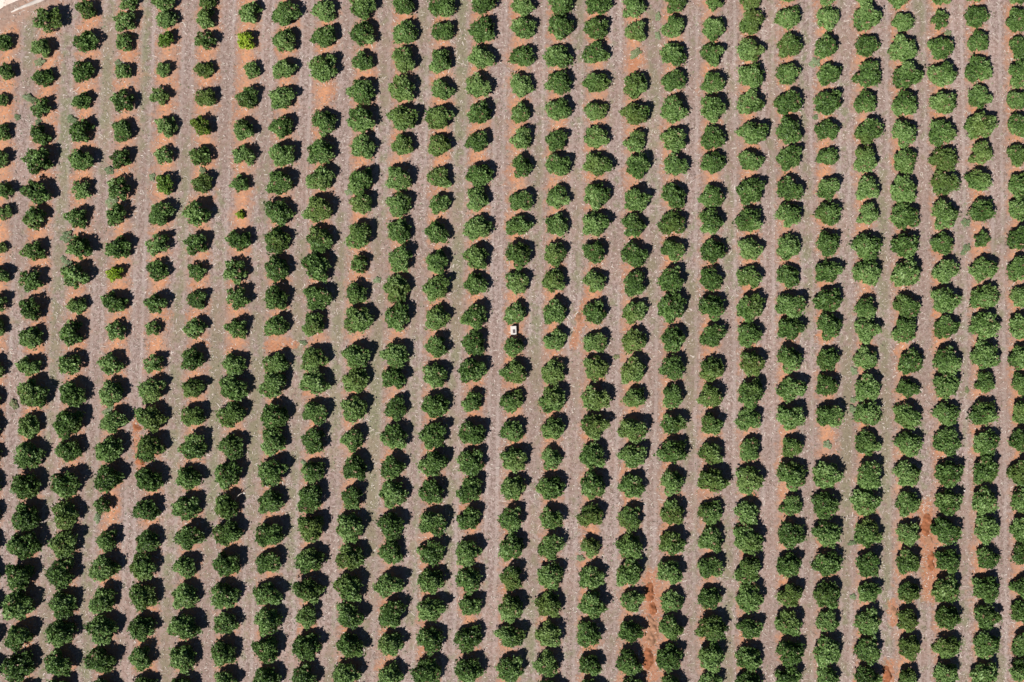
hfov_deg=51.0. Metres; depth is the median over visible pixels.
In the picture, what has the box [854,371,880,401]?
orchard tree
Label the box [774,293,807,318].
orchard tree
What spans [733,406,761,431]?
orchard tree
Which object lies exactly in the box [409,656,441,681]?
orchard tree
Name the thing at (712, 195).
orchard tree
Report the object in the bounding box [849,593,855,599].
weed clump
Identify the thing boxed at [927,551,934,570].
dug soil
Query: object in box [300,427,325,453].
orchard tree
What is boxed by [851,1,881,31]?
orchard tree
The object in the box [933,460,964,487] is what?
orchard tree
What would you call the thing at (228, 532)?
orchard tree
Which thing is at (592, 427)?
orchard tree
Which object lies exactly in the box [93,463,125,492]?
orchard tree
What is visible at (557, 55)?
orchard tree
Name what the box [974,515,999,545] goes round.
orchard tree
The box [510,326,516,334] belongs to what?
utility box
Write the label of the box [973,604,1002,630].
orchard tree
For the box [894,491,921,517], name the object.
orchard tree
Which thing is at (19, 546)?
orchard tree
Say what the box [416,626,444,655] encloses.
orchard tree
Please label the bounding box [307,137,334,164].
orchard tree
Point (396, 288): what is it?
orchard tree
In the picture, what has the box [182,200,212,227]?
orchard tree
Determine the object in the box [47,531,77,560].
orchard tree
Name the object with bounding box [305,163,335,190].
orchard tree
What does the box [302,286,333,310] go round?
orchard tree
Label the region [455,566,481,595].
orchard tree
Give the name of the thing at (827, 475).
orchard tree
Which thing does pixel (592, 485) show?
orchard tree
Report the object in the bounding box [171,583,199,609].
orchard tree
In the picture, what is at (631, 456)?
orchard tree
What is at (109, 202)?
weed clump
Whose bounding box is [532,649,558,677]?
orchard tree
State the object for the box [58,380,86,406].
orchard tree
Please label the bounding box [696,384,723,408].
orchard tree
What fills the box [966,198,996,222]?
orchard tree
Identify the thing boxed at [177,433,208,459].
orchard tree
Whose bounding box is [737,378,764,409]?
orchard tree
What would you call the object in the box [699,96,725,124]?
orchard tree
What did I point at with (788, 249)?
orchard tree
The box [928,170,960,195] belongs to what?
orchard tree
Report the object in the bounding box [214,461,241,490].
orchard tree
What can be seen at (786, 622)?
orchard tree
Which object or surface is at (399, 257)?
orchard tree
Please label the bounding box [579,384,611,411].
orchard tree
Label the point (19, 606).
orchard tree
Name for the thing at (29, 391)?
orchard tree
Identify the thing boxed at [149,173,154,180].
weed clump
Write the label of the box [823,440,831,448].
weed clump
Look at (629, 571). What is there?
orchard tree
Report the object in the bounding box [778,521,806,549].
orchard tree
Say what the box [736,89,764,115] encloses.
orchard tree
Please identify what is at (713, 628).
orchard tree
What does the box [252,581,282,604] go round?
orchard tree
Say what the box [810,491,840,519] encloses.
orchard tree
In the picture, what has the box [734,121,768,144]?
orchard tree
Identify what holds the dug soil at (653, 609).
on the ground
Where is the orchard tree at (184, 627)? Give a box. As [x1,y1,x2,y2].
[166,613,203,641]
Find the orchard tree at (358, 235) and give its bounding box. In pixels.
[343,221,371,249]
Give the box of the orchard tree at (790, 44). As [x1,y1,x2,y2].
[776,31,803,58]
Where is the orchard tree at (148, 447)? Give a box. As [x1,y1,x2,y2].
[135,433,166,462]
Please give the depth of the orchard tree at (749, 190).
163.06 m
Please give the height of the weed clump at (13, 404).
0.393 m
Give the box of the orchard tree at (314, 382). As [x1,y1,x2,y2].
[298,372,331,394]
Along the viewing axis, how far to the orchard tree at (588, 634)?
163.24 m
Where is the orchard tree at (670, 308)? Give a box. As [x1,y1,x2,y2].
[657,293,686,323]
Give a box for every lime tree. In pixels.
[156,175,173,195]
[157,31,173,47]
[189,115,211,135]
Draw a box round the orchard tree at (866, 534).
[853,517,883,547]
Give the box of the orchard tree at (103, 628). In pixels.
[83,613,118,645]
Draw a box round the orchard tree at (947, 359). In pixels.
[932,344,961,375]
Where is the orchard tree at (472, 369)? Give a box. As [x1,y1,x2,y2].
[457,358,488,382]
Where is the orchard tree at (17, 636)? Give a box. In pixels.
[2,625,34,653]
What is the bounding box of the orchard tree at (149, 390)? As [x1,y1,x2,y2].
[137,378,166,403]
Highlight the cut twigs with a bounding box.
[0,0,1023,681]
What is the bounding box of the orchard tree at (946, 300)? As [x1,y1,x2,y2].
[929,287,962,313]
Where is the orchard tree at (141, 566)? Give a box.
[128,551,157,581]
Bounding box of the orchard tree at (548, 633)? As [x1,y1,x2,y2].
[534,619,561,646]
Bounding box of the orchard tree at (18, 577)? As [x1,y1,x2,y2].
[4,562,35,592]
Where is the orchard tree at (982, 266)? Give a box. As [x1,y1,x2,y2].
[968,256,998,283]
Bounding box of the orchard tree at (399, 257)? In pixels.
[388,245,412,272]
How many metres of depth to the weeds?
164.96 m
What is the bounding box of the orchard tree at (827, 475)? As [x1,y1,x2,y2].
[811,461,844,488]
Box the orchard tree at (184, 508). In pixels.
[170,496,201,520]
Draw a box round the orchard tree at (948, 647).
[930,635,962,658]
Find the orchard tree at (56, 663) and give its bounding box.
[43,648,72,676]
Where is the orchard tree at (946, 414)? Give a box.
[929,402,960,426]
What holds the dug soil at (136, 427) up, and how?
on the ground
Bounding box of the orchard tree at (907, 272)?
[889,257,921,286]
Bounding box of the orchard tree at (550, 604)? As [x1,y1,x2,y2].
[532,590,561,617]
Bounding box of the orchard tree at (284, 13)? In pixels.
[271,0,302,25]
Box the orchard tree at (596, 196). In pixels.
[583,182,610,211]
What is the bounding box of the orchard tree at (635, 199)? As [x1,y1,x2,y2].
[624,187,651,212]
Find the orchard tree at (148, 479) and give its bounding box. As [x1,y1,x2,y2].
[134,466,163,491]
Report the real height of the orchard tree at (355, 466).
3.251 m
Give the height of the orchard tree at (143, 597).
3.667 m
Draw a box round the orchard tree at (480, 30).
[467,16,494,42]
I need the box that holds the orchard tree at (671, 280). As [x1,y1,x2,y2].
[656,265,684,294]
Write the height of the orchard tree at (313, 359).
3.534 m
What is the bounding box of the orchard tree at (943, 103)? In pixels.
[928,91,956,113]
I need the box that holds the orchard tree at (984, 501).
[971,485,998,515]
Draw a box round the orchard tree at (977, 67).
[964,54,992,83]
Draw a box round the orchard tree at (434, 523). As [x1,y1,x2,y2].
[418,511,446,537]
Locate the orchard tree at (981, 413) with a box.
[965,400,999,425]
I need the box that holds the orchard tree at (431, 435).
[418,421,447,451]
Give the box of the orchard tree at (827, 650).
[812,634,840,668]
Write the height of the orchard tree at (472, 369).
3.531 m
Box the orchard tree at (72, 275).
[60,263,89,289]
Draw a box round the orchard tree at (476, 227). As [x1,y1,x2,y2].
[462,216,493,241]
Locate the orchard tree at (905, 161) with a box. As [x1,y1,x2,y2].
[893,147,917,175]
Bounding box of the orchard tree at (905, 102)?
[891,88,918,117]
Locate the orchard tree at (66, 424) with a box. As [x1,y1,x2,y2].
[51,407,84,440]
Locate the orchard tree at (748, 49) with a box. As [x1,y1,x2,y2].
[735,37,765,61]
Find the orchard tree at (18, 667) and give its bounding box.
[0,650,35,681]
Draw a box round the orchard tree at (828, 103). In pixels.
[812,89,841,115]
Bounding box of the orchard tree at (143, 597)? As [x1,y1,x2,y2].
[129,581,159,612]
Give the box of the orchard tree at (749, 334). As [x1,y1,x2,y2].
[737,323,763,347]
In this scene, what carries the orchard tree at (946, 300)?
on the ground
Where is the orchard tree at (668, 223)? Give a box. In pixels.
[656,209,685,235]
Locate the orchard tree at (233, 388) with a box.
[218,374,248,400]
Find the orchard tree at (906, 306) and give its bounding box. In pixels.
[892,293,920,319]
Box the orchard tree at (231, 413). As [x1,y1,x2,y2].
[215,401,246,427]
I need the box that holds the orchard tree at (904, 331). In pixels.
[889,316,915,343]
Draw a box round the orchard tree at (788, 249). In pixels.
[776,233,800,261]
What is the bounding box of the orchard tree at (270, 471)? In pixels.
[257,458,288,487]
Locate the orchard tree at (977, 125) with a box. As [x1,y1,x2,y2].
[963,111,998,139]
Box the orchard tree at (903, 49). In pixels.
[887,34,917,63]
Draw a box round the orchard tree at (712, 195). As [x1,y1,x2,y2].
[697,184,724,207]
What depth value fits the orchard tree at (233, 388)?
163.00 m
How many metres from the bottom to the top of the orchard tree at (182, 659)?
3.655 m
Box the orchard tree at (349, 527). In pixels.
[335,512,363,543]
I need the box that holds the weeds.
[3,0,1022,681]
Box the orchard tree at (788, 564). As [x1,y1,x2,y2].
[775,550,801,578]
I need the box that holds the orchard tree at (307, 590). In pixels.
[290,577,326,604]
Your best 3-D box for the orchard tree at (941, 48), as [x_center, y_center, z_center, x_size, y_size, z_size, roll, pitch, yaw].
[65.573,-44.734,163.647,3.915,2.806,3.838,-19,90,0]
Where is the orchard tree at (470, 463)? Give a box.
[455,448,484,477]
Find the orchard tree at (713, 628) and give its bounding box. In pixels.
[694,614,728,641]
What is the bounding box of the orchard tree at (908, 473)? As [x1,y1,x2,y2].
[891,459,920,486]
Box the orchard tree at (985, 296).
[968,283,1000,308]
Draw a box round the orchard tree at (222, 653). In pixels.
[210,638,237,667]
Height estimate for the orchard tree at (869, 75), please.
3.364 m
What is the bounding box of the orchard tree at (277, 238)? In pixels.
[263,224,290,255]
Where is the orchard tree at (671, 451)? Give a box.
[653,438,687,463]
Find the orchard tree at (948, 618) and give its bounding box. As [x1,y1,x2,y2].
[934,605,962,629]
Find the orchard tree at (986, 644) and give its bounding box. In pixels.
[972,630,999,659]
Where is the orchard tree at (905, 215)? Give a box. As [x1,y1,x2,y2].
[888,201,920,230]
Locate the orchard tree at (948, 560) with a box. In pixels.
[933,548,960,574]
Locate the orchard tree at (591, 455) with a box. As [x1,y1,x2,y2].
[578,441,605,469]
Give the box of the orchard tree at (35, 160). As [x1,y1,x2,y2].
[20,147,53,174]
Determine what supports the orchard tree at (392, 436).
on the ground
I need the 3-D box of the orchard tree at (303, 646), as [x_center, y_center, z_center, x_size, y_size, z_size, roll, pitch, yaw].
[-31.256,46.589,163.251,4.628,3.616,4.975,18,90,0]
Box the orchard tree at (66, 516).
[50,501,79,530]
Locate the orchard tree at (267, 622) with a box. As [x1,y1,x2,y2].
[253,606,282,636]
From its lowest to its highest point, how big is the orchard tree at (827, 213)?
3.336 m
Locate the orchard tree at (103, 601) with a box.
[88,586,117,614]
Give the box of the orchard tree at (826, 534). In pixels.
[810,520,841,548]
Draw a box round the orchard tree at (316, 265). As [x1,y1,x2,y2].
[300,252,331,282]
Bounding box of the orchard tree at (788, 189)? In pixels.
[776,175,803,201]
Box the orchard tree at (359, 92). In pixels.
[345,79,375,105]
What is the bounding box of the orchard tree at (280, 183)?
[265,170,293,195]
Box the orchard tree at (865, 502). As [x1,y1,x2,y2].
[849,489,882,515]
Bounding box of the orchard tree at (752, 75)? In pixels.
[736,62,764,90]
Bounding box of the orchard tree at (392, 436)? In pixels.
[379,423,407,449]
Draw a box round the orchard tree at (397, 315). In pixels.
[384,301,409,331]
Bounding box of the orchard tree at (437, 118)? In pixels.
[424,106,454,129]
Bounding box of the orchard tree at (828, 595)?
[812,580,840,609]
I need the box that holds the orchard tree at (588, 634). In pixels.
[575,620,601,648]
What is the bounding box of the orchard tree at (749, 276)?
[736,265,762,288]
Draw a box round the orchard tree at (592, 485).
[580,469,605,500]
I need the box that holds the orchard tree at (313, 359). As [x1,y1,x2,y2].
[300,347,329,372]
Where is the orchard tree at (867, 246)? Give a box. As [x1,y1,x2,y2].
[848,233,882,260]
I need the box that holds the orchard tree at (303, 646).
[291,631,322,661]
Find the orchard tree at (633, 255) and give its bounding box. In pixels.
[620,240,648,267]
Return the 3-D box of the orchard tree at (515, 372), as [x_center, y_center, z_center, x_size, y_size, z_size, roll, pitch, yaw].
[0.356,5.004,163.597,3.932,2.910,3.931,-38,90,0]
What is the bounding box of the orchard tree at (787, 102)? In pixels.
[771,89,803,115]
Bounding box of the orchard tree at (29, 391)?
[16,377,48,408]
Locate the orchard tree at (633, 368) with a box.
[620,355,645,384]
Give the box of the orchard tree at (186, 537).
[172,525,206,550]
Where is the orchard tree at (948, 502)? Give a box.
[933,489,963,515]
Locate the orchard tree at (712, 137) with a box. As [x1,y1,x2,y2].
[700,124,725,150]
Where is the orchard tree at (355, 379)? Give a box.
[340,368,369,392]
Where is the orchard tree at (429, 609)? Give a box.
[416,597,448,622]
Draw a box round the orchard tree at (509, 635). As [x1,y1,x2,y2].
[492,624,526,647]
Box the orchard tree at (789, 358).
[776,345,804,374]
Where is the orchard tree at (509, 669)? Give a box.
[494,656,524,681]
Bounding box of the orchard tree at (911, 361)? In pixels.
[897,347,923,374]
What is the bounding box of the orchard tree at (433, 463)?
[415,451,447,476]
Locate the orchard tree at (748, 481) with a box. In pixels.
[735,466,765,495]
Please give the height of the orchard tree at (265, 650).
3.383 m
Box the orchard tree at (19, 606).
[1,591,35,620]
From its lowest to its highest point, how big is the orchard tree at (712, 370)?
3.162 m
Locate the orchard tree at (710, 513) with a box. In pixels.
[697,500,722,525]
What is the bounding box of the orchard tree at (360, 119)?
[346,105,375,133]
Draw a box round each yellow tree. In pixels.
[105,266,123,282]
[235,209,244,218]
[237,31,255,49]
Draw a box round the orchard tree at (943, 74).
[926,61,958,86]
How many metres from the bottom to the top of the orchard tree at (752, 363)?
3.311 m
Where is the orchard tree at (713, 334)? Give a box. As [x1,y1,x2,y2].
[699,324,725,347]
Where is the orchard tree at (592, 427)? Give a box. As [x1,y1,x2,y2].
[580,413,610,440]
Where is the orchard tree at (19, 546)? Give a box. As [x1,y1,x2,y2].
[5,531,42,559]
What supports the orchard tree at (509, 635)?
on the ground
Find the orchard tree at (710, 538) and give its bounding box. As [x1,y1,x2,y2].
[697,525,723,553]
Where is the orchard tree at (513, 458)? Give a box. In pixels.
[499,446,527,473]
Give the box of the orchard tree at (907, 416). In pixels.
[892,402,921,430]
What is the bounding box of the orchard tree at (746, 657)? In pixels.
[734,646,762,672]
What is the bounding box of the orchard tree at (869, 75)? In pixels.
[851,59,881,89]
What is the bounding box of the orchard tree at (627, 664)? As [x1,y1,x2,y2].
[615,648,642,675]
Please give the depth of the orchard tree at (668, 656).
163.24 m
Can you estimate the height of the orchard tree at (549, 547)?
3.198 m
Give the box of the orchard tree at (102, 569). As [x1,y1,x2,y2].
[88,554,121,582]
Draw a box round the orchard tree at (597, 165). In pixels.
[580,151,614,177]
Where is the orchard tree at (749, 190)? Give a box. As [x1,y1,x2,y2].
[736,178,766,207]
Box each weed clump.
[9,399,18,409]
[14,114,19,120]
[22,93,35,103]
[34,58,45,65]
[35,119,41,125]
[59,231,71,243]
[60,255,66,262]
[62,259,72,268]
[67,114,76,123]
[93,513,100,523]
[101,406,113,415]
[104,166,113,174]
[105,196,117,208]
[114,59,121,66]
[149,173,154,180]
[199,166,205,172]
[344,189,352,195]
[373,276,380,282]
[576,555,584,561]
[630,48,642,58]
[654,31,660,39]
[655,12,660,20]
[808,57,819,67]
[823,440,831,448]
[847,541,856,545]
[849,405,856,413]
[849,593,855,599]
[850,366,857,375]
[850,396,856,402]
[944,30,951,37]
[960,218,970,226]
[960,243,970,254]
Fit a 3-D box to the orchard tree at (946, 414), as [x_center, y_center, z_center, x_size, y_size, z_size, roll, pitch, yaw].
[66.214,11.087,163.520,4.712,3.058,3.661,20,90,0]
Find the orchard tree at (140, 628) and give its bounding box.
[126,615,157,641]
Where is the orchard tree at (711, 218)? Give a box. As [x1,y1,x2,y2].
[697,208,723,234]
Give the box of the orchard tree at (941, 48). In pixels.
[926,37,954,59]
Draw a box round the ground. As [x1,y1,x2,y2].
[0,0,1023,681]
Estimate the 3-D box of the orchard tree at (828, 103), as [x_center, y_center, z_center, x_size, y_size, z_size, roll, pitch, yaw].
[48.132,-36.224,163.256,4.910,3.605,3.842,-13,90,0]
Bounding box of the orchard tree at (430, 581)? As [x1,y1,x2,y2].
[416,568,446,594]
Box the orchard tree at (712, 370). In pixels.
[699,357,723,382]
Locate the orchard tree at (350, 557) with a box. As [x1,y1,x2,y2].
[335,544,365,570]
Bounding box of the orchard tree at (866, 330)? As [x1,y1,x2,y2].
[854,318,882,344]
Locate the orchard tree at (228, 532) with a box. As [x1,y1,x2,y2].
[211,520,244,546]
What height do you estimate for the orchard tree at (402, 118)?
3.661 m
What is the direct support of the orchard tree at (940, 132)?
on the ground
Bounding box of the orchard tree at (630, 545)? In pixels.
[613,532,643,559]
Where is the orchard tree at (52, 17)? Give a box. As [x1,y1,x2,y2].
[32,7,62,32]
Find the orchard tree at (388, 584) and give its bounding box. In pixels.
[372,573,405,598]
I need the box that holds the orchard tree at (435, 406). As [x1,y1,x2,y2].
[419,393,449,417]
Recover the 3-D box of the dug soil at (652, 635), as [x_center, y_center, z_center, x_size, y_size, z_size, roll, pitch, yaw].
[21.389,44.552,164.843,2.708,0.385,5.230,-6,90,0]
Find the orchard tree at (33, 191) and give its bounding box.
[19,179,51,205]
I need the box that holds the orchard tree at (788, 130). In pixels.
[775,116,801,144]
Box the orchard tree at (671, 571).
[656,559,683,584]
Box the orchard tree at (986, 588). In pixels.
[970,576,999,604]
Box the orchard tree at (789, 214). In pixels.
[773,202,800,227]
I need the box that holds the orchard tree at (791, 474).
[776,460,807,491]
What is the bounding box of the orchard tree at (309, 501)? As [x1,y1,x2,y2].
[296,482,322,514]
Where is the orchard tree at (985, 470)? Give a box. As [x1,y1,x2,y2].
[972,454,999,484]
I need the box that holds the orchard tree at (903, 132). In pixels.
[891,119,918,148]
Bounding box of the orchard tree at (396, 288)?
[382,273,410,303]
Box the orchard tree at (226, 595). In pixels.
[209,582,241,609]
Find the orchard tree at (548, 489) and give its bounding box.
[534,476,565,499]
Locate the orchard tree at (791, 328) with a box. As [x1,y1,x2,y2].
[776,317,806,341]
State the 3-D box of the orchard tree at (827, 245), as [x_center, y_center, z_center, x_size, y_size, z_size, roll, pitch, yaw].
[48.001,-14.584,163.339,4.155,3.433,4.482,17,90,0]
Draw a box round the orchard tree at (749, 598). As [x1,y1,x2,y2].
[734,582,763,614]
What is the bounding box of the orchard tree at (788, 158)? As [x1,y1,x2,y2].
[775,144,802,173]
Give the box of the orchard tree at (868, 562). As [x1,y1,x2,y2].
[855,551,879,577]
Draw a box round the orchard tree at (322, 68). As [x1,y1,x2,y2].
[309,54,337,82]
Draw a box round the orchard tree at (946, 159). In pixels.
[927,148,959,171]
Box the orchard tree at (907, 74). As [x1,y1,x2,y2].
[891,61,923,88]
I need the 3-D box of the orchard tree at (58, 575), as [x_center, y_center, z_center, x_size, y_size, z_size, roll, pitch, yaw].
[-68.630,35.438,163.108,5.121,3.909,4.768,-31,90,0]
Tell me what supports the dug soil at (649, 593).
on the ground
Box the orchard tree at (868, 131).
[853,118,883,144]
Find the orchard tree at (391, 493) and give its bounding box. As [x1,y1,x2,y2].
[378,480,408,509]
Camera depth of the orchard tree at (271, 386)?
162.62 m
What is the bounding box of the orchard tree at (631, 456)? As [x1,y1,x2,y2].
[615,444,647,468]
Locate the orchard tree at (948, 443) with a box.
[932,427,963,458]
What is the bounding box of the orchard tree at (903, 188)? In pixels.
[890,174,916,203]
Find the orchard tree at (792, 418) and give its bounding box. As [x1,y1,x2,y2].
[776,405,805,430]
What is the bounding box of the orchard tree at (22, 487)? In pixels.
[9,472,41,499]
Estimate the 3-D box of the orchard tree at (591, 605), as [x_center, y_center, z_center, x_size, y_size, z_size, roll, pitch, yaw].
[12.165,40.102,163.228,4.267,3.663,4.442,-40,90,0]
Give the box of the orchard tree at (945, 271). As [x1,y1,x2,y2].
[931,259,959,283]
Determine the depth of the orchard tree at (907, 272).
162.66 m
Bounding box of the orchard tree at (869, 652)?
[853,634,881,665]
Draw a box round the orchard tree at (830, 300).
[811,288,843,311]
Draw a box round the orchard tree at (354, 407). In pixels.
[340,395,367,423]
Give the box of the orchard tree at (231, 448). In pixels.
[216,434,243,460]
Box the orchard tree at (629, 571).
[615,556,642,586]
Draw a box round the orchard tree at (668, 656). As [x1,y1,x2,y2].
[655,641,683,672]
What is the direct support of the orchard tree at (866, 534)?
on the ground
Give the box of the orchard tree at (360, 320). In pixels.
[344,306,373,334]
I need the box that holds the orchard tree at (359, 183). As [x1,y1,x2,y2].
[347,168,372,196]
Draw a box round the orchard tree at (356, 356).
[340,344,372,368]
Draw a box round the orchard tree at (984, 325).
[967,311,1001,339]
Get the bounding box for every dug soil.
[132,424,141,430]
[135,459,144,464]
[575,311,581,322]
[643,582,654,601]
[643,648,653,670]
[645,616,658,645]
[649,602,656,615]
[882,665,891,681]
[891,606,897,619]
[920,513,932,535]
[925,536,932,543]
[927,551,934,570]
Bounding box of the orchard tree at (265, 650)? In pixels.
[250,636,278,663]
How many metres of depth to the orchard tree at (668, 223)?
163.00 m
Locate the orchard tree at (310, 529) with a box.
[297,515,325,542]
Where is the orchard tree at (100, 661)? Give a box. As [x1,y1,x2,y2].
[82,645,116,673]
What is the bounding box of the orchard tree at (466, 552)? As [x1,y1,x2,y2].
[455,539,482,567]
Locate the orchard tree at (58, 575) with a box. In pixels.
[43,558,74,590]
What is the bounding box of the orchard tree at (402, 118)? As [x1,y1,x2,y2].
[385,104,418,131]
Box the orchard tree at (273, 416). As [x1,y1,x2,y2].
[259,403,289,431]
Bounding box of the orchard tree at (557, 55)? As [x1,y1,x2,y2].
[542,45,574,68]
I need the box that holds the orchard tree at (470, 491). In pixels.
[455,476,482,503]
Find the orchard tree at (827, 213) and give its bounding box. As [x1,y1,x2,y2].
[812,201,841,225]
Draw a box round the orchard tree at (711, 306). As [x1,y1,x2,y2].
[697,294,725,321]
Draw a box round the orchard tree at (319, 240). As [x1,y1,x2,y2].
[305,225,333,254]
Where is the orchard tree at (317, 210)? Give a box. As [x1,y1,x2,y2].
[301,195,332,222]
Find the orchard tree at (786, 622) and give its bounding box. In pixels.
[774,609,801,636]
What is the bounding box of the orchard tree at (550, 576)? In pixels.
[536,562,563,591]
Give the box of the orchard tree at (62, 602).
[46,589,77,620]
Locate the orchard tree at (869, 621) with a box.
[853,606,881,636]
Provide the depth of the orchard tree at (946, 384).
163.05 m
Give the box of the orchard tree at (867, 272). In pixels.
[851,259,881,285]
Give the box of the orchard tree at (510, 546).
[498,532,524,561]
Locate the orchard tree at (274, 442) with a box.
[260,427,286,456]
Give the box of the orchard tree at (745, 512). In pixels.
[733,500,759,526]
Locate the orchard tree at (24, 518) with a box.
[11,501,40,533]
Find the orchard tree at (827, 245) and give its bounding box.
[814,229,840,259]
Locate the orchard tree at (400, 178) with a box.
[385,166,411,191]
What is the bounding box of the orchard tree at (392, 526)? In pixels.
[375,512,404,540]
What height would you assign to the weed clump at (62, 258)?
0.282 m
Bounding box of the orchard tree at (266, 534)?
[253,523,285,547]
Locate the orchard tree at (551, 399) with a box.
[537,385,565,413]
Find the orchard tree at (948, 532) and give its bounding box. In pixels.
[929,516,961,546]
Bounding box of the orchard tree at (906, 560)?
[895,547,920,574]
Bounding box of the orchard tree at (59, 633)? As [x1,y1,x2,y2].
[43,619,78,647]
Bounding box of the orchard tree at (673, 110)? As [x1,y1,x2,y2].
[659,95,688,123]
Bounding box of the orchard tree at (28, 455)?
[13,441,46,469]
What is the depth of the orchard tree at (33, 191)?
162.94 m
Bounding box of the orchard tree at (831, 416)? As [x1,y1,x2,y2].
[814,405,844,427]
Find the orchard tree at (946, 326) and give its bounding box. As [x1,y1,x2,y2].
[932,315,959,338]
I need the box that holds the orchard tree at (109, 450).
[93,435,123,463]
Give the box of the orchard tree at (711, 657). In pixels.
[697,642,724,673]
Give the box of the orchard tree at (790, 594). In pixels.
[774,583,802,607]
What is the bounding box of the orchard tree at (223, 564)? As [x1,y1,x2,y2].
[211,551,240,576]
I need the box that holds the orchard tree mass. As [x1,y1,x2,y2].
[0,0,1023,681]
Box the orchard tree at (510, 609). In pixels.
[498,593,523,624]
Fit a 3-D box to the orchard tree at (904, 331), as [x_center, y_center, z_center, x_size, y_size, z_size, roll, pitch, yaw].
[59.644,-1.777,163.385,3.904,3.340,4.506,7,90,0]
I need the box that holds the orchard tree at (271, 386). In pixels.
[256,372,286,398]
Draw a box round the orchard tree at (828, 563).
[809,549,843,576]
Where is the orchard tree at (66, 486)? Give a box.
[50,471,81,499]
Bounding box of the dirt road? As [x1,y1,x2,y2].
[0,0,17,8]
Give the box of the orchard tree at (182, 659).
[168,644,196,675]
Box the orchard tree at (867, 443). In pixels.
[854,429,881,455]
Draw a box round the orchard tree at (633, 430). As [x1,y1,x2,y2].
[616,417,648,443]
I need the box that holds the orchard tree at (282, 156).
[268,142,295,166]
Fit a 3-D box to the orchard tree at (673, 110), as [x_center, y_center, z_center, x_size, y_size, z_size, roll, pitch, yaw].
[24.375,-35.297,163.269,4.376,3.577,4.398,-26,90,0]
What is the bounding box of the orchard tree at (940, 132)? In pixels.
[928,119,957,147]
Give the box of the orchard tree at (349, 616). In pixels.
[336,602,365,629]
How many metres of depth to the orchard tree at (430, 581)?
163.19 m
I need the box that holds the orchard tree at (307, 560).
[293,546,326,573]
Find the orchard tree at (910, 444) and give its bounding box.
[891,431,923,456]
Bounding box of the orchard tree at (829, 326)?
[815,311,843,341]
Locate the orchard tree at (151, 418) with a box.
[134,405,168,433]
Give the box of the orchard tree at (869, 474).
[857,460,882,490]
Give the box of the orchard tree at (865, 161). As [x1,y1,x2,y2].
[853,145,877,173]
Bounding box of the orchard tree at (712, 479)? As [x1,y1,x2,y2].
[697,467,730,492]
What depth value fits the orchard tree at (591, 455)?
163.04 m
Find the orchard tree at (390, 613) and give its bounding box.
[378,600,407,628]
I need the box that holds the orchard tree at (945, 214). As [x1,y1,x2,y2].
[930,197,960,230]
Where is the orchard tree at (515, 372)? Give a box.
[498,359,527,384]
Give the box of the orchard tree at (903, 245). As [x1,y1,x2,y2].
[889,233,918,257]
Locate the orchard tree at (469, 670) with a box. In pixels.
[454,657,486,681]
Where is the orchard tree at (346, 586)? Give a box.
[332,572,363,601]
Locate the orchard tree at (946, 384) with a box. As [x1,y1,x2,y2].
[931,371,961,400]
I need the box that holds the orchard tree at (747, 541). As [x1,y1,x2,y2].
[732,523,763,555]
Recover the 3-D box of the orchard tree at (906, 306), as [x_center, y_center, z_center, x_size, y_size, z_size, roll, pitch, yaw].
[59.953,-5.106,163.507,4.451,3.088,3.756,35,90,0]
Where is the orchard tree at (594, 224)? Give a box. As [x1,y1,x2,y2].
[582,211,611,237]
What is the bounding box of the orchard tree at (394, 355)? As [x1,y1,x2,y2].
[378,343,409,368]
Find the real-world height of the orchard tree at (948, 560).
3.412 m
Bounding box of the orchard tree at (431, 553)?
[416,540,445,567]
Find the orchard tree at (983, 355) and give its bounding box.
[969,339,1000,369]
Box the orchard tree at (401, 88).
[388,74,414,102]
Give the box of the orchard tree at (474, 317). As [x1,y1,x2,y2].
[460,303,487,330]
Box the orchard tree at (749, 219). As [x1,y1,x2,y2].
[732,206,762,232]
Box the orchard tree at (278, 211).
[263,199,295,226]
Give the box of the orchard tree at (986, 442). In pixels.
[972,429,1000,457]
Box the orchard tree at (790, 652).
[775,640,804,667]
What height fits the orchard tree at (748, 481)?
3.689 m
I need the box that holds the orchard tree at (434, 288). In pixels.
[421,275,450,303]
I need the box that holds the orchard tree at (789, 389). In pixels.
[775,376,807,403]
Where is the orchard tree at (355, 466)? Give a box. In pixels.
[342,454,367,480]
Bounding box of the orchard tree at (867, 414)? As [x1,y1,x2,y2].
[851,402,882,425]
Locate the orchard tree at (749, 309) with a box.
[736,292,764,323]
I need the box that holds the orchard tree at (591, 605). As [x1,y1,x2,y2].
[577,589,607,618]
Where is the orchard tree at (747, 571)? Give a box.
[731,556,761,584]
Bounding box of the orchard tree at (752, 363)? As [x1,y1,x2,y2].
[739,351,765,376]
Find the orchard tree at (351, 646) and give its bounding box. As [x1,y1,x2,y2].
[333,632,365,659]
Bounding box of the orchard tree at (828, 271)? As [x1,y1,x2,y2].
[815,260,844,283]
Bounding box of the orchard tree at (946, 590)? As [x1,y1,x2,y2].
[931,574,960,604]
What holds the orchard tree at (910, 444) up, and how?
on the ground
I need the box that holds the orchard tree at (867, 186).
[855,175,879,199]
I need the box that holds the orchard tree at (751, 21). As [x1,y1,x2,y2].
[739,8,765,34]
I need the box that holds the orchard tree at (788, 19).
[774,5,800,29]
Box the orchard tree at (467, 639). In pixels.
[453,624,482,653]
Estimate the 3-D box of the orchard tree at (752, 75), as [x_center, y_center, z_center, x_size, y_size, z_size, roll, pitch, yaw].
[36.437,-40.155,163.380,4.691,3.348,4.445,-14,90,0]
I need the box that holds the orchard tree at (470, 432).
[457,420,485,444]
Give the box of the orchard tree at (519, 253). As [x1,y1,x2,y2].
[505,242,532,269]
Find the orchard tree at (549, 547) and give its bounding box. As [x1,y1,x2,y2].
[537,534,565,560]
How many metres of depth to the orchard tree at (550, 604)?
163.12 m
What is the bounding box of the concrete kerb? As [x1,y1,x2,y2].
[11,0,43,12]
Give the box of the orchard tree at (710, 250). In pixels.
[699,238,726,264]

